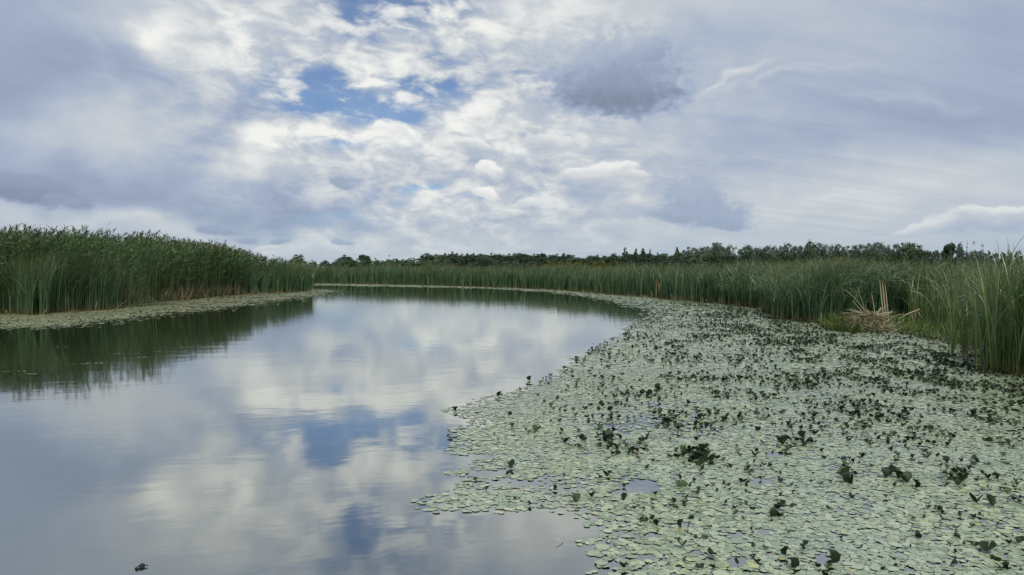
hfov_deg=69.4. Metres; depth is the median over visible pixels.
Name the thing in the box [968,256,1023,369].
cattail
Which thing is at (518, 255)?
broadleaf tree
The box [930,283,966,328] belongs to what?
cattail
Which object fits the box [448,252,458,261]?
broadleaf tree
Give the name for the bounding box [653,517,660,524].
standing leaf
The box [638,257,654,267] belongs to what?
bush
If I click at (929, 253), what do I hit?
bush
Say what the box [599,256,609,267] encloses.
bush
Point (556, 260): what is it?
bush
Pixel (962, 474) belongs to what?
standing leaf
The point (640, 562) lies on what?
lily pad
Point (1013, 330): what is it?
cattail
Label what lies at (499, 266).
bush
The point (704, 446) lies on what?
standing leaf
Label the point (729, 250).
aspen tree
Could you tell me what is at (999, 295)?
cattail
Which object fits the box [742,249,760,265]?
bush
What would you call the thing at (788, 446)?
standing leaf
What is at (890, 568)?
lily pad
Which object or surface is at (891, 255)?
bush
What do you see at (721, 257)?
bush
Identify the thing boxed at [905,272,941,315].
cattail
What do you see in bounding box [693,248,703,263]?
aspen tree
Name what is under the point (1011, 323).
cattail
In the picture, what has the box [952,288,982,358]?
cattail
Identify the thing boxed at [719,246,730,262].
aspen tree
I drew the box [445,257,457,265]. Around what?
bush
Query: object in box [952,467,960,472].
standing leaf
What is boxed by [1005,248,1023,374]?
cattail
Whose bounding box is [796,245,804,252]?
aspen tree
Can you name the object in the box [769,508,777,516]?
standing leaf
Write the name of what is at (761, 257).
bush
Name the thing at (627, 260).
bush
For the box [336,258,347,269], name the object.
bush
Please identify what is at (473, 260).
bush
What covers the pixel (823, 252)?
aspen tree
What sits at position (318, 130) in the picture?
sky
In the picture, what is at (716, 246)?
aspen tree
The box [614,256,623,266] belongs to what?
bush
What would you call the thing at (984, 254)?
aspen tree
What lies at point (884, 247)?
aspen tree
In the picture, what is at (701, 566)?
standing leaf
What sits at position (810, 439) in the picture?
standing leaf
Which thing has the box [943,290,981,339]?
cattail
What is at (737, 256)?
aspen tree
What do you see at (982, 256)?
bush
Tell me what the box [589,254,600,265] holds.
bush
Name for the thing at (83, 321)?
raised leaves
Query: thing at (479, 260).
bush
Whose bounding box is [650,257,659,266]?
bush
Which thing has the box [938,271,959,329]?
cattail
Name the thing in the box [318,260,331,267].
bush
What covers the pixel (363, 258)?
broadleaf tree
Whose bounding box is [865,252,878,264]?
bush
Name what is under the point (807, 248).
broadleaf tree
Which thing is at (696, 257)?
bush
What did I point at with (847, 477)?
standing leaf
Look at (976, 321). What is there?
cattail
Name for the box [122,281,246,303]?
dead reed stems
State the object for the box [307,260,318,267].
bush
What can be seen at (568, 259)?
broadleaf tree
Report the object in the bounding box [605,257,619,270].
bush
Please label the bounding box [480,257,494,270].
bush
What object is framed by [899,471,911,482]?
standing leaf
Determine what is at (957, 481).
standing leaf
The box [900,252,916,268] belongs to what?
bush
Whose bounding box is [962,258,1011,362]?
cattail
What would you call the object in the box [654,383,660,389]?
standing leaf
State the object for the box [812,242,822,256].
aspen tree
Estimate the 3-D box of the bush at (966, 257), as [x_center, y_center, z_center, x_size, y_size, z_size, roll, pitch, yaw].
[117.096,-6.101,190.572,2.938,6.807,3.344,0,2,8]
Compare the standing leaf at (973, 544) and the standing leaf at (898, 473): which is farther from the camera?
the standing leaf at (898, 473)
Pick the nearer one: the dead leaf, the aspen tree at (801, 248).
the dead leaf
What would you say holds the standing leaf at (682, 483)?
on the lily pad mat at (826, 526)
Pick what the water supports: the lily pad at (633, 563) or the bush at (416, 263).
the lily pad at (633, 563)
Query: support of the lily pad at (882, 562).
on the water
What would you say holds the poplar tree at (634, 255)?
on the ground
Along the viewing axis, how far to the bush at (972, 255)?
188.60 m
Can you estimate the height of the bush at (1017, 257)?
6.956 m
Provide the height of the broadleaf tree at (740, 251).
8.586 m
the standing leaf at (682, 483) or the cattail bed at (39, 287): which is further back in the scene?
the cattail bed at (39, 287)
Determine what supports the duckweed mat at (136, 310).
on the water
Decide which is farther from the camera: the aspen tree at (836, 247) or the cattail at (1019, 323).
the aspen tree at (836, 247)
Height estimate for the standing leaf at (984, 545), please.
0.080 m
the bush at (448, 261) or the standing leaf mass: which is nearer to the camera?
the standing leaf mass
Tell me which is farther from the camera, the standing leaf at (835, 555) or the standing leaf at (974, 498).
the standing leaf at (974, 498)
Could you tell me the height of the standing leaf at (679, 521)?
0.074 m
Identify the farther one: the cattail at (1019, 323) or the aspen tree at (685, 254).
the aspen tree at (685, 254)
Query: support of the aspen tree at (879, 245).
on the ground
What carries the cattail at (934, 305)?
in the water
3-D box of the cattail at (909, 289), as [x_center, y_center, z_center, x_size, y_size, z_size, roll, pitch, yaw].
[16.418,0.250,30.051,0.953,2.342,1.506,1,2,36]
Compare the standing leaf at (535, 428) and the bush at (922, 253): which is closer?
the standing leaf at (535, 428)
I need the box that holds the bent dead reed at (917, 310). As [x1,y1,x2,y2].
[898,309,922,322]
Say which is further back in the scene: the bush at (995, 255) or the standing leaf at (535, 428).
the bush at (995, 255)
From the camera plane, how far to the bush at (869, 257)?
189.51 m
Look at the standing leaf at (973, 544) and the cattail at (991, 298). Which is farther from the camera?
the cattail at (991, 298)
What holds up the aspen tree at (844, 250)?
on the ground
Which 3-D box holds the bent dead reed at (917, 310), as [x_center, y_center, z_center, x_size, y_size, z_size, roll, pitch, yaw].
[14.208,1.111,26.372,0.889,0.725,0.178,0,2,10]
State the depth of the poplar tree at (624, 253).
268.07 m
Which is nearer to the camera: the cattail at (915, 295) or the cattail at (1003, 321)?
the cattail at (1003, 321)
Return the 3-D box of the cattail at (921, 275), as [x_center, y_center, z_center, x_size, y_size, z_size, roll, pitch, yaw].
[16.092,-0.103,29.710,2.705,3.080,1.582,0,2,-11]
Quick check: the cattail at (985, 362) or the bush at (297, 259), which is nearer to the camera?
the cattail at (985, 362)
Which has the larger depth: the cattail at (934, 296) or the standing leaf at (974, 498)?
the cattail at (934, 296)
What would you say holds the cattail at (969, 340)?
in the water
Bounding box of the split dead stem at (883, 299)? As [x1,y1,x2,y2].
[879,278,889,329]
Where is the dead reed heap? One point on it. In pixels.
(865, 318)
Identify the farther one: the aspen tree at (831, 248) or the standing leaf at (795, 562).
the aspen tree at (831, 248)
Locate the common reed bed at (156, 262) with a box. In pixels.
[0,222,301,312]
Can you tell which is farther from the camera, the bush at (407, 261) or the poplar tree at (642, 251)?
the bush at (407, 261)
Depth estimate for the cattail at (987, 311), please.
15.89 m
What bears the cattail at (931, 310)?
in the water
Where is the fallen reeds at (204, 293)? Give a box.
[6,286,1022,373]
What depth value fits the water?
9.69 m
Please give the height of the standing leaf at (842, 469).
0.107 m
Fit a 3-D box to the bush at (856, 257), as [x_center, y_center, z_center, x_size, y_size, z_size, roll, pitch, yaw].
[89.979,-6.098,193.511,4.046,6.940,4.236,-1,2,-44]
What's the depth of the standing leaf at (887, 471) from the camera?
7.75 m
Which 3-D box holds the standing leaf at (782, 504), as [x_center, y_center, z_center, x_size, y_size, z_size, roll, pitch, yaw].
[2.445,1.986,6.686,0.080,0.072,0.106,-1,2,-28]
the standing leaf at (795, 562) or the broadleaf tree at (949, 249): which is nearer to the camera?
the standing leaf at (795, 562)
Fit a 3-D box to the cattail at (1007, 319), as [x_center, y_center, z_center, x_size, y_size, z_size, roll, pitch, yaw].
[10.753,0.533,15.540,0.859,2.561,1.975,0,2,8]
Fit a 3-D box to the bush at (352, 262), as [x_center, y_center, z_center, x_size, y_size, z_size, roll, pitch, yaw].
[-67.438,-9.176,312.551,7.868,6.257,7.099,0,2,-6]
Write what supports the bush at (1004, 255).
on the ground
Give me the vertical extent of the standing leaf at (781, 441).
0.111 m
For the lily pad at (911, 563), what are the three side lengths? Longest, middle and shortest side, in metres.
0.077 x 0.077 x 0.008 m
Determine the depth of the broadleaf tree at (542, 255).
346.53 m
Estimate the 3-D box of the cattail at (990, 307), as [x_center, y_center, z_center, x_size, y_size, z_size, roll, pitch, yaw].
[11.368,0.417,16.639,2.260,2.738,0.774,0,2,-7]
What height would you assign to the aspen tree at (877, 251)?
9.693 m
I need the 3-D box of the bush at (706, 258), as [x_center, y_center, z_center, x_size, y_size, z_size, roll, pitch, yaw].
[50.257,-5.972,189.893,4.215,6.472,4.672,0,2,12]
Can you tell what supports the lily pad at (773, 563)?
on the water
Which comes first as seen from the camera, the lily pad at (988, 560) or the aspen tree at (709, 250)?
the lily pad at (988, 560)
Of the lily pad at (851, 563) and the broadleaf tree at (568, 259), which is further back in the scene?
the broadleaf tree at (568, 259)
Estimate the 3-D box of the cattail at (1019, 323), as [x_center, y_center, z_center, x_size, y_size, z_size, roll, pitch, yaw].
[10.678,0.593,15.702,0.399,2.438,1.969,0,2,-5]
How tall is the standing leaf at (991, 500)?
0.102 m
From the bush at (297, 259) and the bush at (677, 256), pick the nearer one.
the bush at (677, 256)
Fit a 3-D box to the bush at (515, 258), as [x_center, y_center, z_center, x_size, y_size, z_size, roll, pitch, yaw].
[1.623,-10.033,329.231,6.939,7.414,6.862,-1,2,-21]
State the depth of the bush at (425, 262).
306.80 m
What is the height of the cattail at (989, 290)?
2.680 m
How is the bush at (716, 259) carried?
on the ground
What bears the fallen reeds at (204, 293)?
in the water
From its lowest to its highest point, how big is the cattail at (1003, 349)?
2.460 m
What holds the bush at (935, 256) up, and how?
on the ground
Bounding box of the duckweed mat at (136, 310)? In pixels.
[0,288,340,373]
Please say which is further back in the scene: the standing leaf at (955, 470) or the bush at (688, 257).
the bush at (688, 257)
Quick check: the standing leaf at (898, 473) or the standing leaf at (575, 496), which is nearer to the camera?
the standing leaf at (575, 496)
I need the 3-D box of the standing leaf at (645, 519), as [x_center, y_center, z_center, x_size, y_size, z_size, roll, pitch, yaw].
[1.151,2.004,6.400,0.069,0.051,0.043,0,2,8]
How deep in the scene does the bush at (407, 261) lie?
331.00 m
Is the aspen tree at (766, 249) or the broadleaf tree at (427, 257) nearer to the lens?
the aspen tree at (766, 249)
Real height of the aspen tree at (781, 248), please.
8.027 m
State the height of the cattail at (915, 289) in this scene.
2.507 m
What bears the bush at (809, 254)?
on the ground
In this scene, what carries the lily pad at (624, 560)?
on the water
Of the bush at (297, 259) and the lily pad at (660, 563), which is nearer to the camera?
the lily pad at (660, 563)
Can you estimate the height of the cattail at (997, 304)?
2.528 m
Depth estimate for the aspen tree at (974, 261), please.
181.74 m
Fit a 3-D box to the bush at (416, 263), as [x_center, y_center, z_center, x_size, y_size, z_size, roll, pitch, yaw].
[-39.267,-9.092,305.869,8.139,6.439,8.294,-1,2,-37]
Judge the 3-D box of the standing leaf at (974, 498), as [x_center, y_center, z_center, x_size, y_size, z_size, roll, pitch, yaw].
[4.346,1.970,6.913,0.117,0.092,0.073,1,2,23]
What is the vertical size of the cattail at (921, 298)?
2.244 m
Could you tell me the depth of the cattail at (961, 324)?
18.11 m
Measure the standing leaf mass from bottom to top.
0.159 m
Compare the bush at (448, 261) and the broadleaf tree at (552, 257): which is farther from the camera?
the broadleaf tree at (552, 257)
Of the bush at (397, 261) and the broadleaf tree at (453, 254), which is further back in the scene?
the broadleaf tree at (453, 254)
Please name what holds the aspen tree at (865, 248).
on the ground
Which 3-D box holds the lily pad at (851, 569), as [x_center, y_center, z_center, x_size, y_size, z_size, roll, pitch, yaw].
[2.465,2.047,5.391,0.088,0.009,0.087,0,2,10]
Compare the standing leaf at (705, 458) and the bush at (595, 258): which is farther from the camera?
the bush at (595, 258)
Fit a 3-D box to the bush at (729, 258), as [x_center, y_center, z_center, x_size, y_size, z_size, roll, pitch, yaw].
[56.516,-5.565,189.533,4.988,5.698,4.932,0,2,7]
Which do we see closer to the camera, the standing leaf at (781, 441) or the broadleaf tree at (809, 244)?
the standing leaf at (781, 441)
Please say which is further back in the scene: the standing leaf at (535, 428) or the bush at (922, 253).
the bush at (922, 253)
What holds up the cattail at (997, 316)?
in the water
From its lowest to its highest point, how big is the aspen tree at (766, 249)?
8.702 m
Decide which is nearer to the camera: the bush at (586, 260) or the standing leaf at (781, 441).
the standing leaf at (781, 441)
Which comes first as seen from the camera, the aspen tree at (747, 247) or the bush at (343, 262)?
the aspen tree at (747, 247)
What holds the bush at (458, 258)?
on the ground
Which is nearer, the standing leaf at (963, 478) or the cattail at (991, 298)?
the standing leaf at (963, 478)
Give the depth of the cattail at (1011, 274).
16.24 m
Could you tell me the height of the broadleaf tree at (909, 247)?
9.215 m
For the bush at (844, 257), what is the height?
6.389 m
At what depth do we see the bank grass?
24.99 m
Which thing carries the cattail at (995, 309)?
in the water
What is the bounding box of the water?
[0,284,1023,574]
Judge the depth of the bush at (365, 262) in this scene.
321.52 m
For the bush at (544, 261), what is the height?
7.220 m
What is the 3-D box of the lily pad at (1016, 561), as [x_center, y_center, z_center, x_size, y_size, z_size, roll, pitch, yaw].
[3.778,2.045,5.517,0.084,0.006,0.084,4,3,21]
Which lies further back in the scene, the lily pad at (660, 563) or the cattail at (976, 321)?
the cattail at (976, 321)
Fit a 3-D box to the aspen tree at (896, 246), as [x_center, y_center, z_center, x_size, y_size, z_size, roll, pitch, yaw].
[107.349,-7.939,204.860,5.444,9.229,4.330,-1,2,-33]
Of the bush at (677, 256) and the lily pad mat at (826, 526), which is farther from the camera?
the bush at (677, 256)
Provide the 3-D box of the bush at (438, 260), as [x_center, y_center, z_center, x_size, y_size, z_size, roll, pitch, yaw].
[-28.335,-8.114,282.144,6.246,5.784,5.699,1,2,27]
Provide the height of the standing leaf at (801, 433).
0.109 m
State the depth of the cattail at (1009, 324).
15.38 m
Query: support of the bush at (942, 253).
on the ground
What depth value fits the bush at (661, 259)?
261.74 m
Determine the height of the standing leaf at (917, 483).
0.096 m
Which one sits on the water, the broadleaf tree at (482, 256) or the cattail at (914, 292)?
the cattail at (914, 292)
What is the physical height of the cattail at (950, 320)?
2.502 m
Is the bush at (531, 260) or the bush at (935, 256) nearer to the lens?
the bush at (935, 256)
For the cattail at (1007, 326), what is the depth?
15.65 m
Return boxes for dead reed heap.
[836,289,901,331]
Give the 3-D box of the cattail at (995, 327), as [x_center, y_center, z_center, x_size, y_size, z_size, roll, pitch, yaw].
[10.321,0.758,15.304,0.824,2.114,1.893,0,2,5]
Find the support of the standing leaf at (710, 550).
on the water
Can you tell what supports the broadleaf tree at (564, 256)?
on the ground
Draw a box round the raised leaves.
[0,309,199,327]
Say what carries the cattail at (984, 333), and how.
in the water
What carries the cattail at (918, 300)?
in the water
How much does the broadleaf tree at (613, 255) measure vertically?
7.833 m
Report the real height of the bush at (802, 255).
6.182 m
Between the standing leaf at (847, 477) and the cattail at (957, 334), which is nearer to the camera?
the standing leaf at (847, 477)
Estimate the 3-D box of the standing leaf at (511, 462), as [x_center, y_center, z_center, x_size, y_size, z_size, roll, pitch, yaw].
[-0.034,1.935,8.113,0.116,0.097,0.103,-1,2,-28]
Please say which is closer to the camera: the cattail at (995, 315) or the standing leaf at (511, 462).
the standing leaf at (511, 462)
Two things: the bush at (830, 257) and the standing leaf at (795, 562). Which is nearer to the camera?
the standing leaf at (795, 562)
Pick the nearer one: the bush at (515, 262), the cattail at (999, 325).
the cattail at (999, 325)
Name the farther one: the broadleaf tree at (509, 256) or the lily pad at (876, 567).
the broadleaf tree at (509, 256)
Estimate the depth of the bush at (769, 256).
196.35 m
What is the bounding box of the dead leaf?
[135,563,147,568]
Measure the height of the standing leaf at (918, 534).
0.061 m
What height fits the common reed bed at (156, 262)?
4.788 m
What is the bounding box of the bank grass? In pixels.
[814,308,983,345]
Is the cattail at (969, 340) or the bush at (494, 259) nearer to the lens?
the cattail at (969, 340)
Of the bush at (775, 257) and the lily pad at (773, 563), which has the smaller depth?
the lily pad at (773, 563)
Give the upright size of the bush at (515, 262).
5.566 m
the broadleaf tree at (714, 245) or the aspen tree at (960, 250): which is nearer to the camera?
the aspen tree at (960, 250)
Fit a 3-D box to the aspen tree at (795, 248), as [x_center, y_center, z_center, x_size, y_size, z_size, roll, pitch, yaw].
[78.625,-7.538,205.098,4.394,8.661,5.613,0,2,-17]
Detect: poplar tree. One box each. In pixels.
[622,247,628,261]
[632,248,637,259]
[640,248,646,266]
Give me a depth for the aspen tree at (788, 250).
200.56 m
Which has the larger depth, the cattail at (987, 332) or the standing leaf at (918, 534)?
the cattail at (987, 332)
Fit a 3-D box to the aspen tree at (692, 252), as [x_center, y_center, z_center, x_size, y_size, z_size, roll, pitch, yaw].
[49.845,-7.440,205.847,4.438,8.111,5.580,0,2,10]
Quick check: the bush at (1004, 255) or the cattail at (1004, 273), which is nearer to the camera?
the cattail at (1004, 273)
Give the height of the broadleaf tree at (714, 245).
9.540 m
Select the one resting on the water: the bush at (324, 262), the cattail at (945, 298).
the cattail at (945, 298)
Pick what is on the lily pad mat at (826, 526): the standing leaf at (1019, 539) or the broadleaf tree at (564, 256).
the standing leaf at (1019, 539)
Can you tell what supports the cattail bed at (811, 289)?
in the water
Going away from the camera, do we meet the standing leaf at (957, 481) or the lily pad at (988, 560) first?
the lily pad at (988, 560)
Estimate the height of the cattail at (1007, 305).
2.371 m
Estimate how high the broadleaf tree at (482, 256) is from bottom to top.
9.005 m
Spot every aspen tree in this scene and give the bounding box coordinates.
[680,249,690,260]
[687,247,695,256]
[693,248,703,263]
[702,246,713,260]
[710,243,722,259]
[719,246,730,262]
[727,245,735,254]
[731,246,739,263]
[742,244,755,260]
[760,245,773,259]
[772,246,786,258]
[781,242,794,260]
[790,246,801,258]
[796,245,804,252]
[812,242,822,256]
[815,244,830,261]
[825,244,835,254]
[833,244,842,257]
[841,246,854,260]
[852,244,865,263]
[857,243,874,259]
[866,243,881,253]
[871,241,886,254]
[880,244,891,256]
[891,243,903,256]
[955,242,964,265]
[968,240,980,266]
[976,243,990,267]
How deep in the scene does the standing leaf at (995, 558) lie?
5.54 m
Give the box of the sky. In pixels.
[0,0,1023,266]
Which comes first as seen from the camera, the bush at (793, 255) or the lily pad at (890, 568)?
the lily pad at (890, 568)
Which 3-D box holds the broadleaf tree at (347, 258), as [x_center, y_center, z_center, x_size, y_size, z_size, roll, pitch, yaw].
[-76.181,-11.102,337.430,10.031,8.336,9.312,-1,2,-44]
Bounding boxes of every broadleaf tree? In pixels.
[338,254,352,260]
[357,255,371,261]
[420,253,432,261]
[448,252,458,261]
[461,253,476,261]
[476,254,491,267]
[489,254,500,262]
[505,254,514,263]
[512,252,526,261]
[520,254,533,265]
[534,253,547,258]
[549,253,560,261]
[557,253,572,262]
[567,255,582,263]
[609,253,618,260]
[702,242,729,255]
[737,246,745,261]
[802,246,816,259]
[805,239,812,248]
[897,242,922,266]
[940,242,958,269]
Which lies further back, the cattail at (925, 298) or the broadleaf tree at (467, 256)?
the broadleaf tree at (467, 256)
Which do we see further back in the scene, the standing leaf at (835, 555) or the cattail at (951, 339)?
the cattail at (951, 339)
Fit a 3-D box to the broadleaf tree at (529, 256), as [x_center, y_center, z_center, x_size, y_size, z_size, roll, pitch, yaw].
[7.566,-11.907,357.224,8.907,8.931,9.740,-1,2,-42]
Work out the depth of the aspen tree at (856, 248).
207.54 m
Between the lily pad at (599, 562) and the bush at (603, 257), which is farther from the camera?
the bush at (603, 257)
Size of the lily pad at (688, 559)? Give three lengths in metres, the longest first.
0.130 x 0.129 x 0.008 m
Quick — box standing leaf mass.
[446,301,1023,574]
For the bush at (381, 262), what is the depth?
302.05 m
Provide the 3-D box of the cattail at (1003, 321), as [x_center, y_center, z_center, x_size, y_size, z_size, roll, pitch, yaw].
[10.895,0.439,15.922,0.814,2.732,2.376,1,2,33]
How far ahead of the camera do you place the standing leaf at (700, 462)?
8.18 m
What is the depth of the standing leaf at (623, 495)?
6.98 m
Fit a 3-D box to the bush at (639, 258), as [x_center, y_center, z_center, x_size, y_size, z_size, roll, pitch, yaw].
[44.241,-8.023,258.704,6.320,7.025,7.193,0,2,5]
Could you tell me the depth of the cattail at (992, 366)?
15.36 m
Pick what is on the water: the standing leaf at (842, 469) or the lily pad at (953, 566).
the lily pad at (953, 566)
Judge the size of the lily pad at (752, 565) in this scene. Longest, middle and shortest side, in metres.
0.096 x 0.096 x 0.006 m
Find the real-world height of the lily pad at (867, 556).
0.006 m
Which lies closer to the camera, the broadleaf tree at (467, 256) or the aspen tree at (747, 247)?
the aspen tree at (747, 247)
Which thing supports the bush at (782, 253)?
on the ground
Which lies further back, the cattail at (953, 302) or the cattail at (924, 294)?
the cattail at (924, 294)
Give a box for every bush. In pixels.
[290,254,306,264]
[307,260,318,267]
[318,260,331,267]
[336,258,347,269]
[344,258,359,269]
[362,260,371,268]
[372,260,386,269]
[387,258,402,267]
[404,258,412,269]
[408,258,424,267]
[418,258,429,267]
[431,259,442,267]
[442,258,452,268]
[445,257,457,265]
[451,257,461,265]
[458,257,472,267]
[466,256,478,268]
[476,258,487,268]
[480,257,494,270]
[490,260,500,269]
[492,256,506,268]
[507,257,521,269]
[509,260,519,269]
[521,258,538,267]
[534,257,552,269]
[551,258,561,266]
[581,258,596,267]
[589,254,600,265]
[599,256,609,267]
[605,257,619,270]
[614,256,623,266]
[620,255,635,268]
[634,255,645,267]
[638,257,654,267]
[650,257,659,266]
[656,255,671,267]
[672,252,686,268]
[682,255,693,265]
[687,252,704,267]
[700,252,713,266]
[705,249,722,270]
[718,255,732,267]
[723,255,738,268]
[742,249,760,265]
[755,252,766,266]
[762,253,772,263]
[769,250,783,265]
[777,251,791,264]
[785,252,800,263]
[793,253,810,265]
[802,249,816,263]
[821,253,833,263]
[831,250,844,260]
[837,252,850,261]
[850,251,859,263]
[860,250,873,267]
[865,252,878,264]
[873,252,890,265]
[882,252,900,267]
[892,250,907,263]
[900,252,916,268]
[917,251,927,268]
[925,250,931,268]
[929,250,941,270]
[938,251,945,268]
[961,252,969,270]
[967,251,977,269]
[978,249,987,269]
[991,253,999,267]
[999,252,1005,264]
[1014,251,1022,264]
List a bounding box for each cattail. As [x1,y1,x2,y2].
[896,269,933,319]
[897,272,927,315]
[899,266,927,305]
[900,257,948,303]
[901,286,947,322]
[903,268,926,314]
[904,276,933,325]
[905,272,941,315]
[907,269,939,319]
[909,277,941,324]
[910,275,950,323]
[914,270,935,324]
[918,267,964,343]
[925,291,946,324]
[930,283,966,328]
[931,280,963,323]
[933,273,977,356]
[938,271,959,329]
[939,236,1023,370]
[943,268,980,356]
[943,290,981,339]
[948,273,964,326]
[949,309,953,356]
[952,265,1023,358]
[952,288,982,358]
[953,312,968,348]
[955,248,1023,369]
[956,254,1020,371]
[956,271,1015,363]
[957,241,1023,370]
[959,246,1022,354]
[960,260,1023,372]
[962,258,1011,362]
[963,261,1023,373]
[965,247,1011,305]
[965,262,1023,364]
[966,247,1023,375]
[966,328,973,350]
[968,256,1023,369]
[972,263,1021,367]
[973,254,1023,371]
[974,251,1022,360]
[974,266,1023,370]
[975,263,1023,369]
[976,264,1022,364]
[979,244,1023,364]
[979,285,1005,363]
[980,271,1019,366]
[982,261,1006,362]
[984,280,1023,369]
[988,278,1023,369]
[990,268,1022,373]
[993,266,1023,368]
[994,254,1023,369]
[995,240,1023,375]
[995,257,1022,369]
[1001,275,1023,367]
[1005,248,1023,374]
[1019,338,1023,374]
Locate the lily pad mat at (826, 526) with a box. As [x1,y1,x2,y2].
[315,283,1023,574]
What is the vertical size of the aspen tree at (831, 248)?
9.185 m
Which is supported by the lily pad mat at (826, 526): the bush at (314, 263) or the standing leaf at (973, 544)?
the standing leaf at (973, 544)
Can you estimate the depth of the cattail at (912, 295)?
28.28 m
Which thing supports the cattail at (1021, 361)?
in the water
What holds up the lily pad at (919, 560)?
on the water
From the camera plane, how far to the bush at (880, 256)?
190.03 m
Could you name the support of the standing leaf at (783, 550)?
on the lily pad mat at (826, 526)
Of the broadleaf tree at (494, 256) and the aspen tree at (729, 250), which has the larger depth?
the broadleaf tree at (494, 256)
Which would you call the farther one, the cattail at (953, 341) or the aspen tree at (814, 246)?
the aspen tree at (814, 246)
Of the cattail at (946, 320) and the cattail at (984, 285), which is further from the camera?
the cattail at (946, 320)
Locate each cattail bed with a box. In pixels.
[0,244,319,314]
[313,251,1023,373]
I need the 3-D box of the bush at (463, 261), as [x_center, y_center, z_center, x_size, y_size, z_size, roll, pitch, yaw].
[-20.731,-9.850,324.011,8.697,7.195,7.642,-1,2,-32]
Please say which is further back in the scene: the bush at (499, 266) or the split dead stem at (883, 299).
the bush at (499, 266)
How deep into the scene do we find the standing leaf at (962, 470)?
7.91 m
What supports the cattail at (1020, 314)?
in the water
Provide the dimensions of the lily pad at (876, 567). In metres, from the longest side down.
0.078 x 0.077 x 0.006 m
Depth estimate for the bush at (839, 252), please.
188.56 m
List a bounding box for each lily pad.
[594,559,607,564]
[619,559,630,562]
[628,560,637,564]
[634,560,645,564]
[656,561,665,564]
[683,557,697,560]
[746,562,759,567]
[770,561,780,565]
[841,561,864,568]
[844,566,855,570]
[861,554,873,558]
[869,565,880,570]
[879,561,893,565]
[886,566,899,570]
[906,561,916,565]
[914,558,925,562]
[945,564,957,567]
[983,558,996,562]
[1012,559,1023,563]
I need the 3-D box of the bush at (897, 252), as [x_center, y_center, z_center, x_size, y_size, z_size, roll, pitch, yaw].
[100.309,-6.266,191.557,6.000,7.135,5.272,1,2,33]
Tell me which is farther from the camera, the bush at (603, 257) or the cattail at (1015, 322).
the bush at (603, 257)
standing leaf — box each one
[506,459,514,467]
[532,425,540,432]
[571,493,580,501]
[621,492,626,499]
[641,516,648,521]
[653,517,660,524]
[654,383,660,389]
[676,479,687,486]
[677,519,682,526]
[695,460,703,464]
[696,563,703,568]
[698,443,707,448]
[699,455,708,460]
[707,547,716,554]
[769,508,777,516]
[777,502,786,506]
[778,437,787,444]
[780,546,788,554]
[784,444,791,449]
[790,557,799,567]
[798,430,806,438]
[806,436,813,442]
[828,548,840,562]
[839,466,849,474]
[842,472,852,482]
[881,467,892,476]
[894,469,903,477]
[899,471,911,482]
[913,479,920,487]
[915,530,921,537]
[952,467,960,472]
[954,479,962,484]
[956,473,967,481]
[957,472,967,476]
[959,467,966,472]
[969,492,982,502]
[969,541,978,545]
[979,540,996,550]
[986,495,995,505]
[990,555,1001,560]
[1014,535,1023,542]

